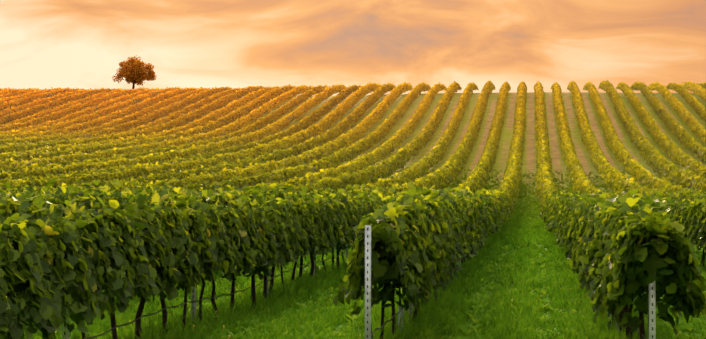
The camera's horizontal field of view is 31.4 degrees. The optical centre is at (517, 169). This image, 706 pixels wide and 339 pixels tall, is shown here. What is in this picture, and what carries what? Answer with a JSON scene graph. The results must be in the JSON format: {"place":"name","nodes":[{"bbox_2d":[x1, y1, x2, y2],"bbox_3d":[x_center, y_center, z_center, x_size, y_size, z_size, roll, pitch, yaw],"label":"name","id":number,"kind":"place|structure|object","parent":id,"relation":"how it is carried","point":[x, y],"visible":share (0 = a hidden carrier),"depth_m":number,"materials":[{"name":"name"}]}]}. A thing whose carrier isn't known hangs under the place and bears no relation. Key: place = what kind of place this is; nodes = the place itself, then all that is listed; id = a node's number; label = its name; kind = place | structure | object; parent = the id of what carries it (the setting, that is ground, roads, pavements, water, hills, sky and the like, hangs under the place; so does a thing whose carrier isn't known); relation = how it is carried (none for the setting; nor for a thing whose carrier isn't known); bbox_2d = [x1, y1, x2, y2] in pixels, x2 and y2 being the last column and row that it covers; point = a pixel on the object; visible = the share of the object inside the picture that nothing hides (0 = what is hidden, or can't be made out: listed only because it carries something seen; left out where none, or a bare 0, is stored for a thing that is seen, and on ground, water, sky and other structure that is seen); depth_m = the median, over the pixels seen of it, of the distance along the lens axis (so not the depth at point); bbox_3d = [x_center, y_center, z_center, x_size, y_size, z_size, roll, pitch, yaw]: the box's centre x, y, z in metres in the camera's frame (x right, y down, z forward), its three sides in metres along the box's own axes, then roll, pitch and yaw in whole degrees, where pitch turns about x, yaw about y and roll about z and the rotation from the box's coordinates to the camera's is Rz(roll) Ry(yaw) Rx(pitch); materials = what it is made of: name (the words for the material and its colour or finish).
{"place":"outdoors","nodes":[
{"label":"outdoors","id":0,"kind":"place"},
{"bbox_2d":[0,80,705,198],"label":"vineyard","id":1,"kind":"object","parent":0,"point":[216,156],"visible":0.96,"depth_m":147.81,"materials":[{"name":"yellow plant"}]},
{"bbox_2d":[0,0,705,95],"label":"sky","id":2,"kind":"structure","parent":0,"point":[81,44],"materials":[{"name":"orange"}]},
{"bbox_2d":[24,92,705,338],"bbox_3d":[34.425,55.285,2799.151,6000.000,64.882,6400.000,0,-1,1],"label":"ground","id":3,"kind":"structure","parent":0,"point":[529,157],"depth_m":162.16,"materials":[{"name":"brown soil"}]},
{"bbox_2d":[113,55,156,88],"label":"tree","id":4,"kind":"object","parent":3,"relation":"on","point":[135,68],"depth_m":299.72,"materials":[{"name":"orange plant"}]},
{"bbox_2d":[43,215,655,338],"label":"trellis posts","id":5,"kind":"object","parent":3,"relation":"on","point":[368,303],"depth_m":12.97,"materials":[{"name":"grey metal"}]},
{"bbox_2d":[44,215,652,337],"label":"trellis post slots","id":6,"kind":"object","parent":5,"relation":"attached to","point":[367,294],"visible":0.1,"depth_m":12.97,"materials":[{"name":"grey metal"}]},
{"bbox_2d":[0,179,705,338],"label":"vine leaves","id":7,"kind":"object","parent":5,"relation":"attached to","point":[426,240],"visible":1,"depth_m":14.15,"materials":[{"name":"green plant"}]},
{"bbox_2d":[0,164,705,235],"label":"vine leaves","id":8,"kind":"object","parent":5,"relation":"attached to","point":[497,205],"visible":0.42,"depth_m":65.98,"materials":[{"name":"green plant"}]},
{"bbox_2d":[85,251,702,338],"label":"drip hose","id":9,"kind":"object","parent":5,"relation":"attached to","point":[244,290],"depth_m":15.60,"materials":[{"name":"black"}]},
{"bbox_2d":[0,87,704,338],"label":"vine","id":10,"kind":"object","parent":3,"relation":"on","point":[627,308],"depth_m":18.06,"materials":[{"name":"green plant"}]},
{"bbox_2d":[20,167,705,338],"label":"grass","id":11,"kind":"structure","parent":3,"relation":"on","point":[499,319],"depth_m":19.32,"materials":[{"name":"green plant"}]},
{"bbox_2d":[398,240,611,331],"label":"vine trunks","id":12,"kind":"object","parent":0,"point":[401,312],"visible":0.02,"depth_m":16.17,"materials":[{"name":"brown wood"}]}
]}

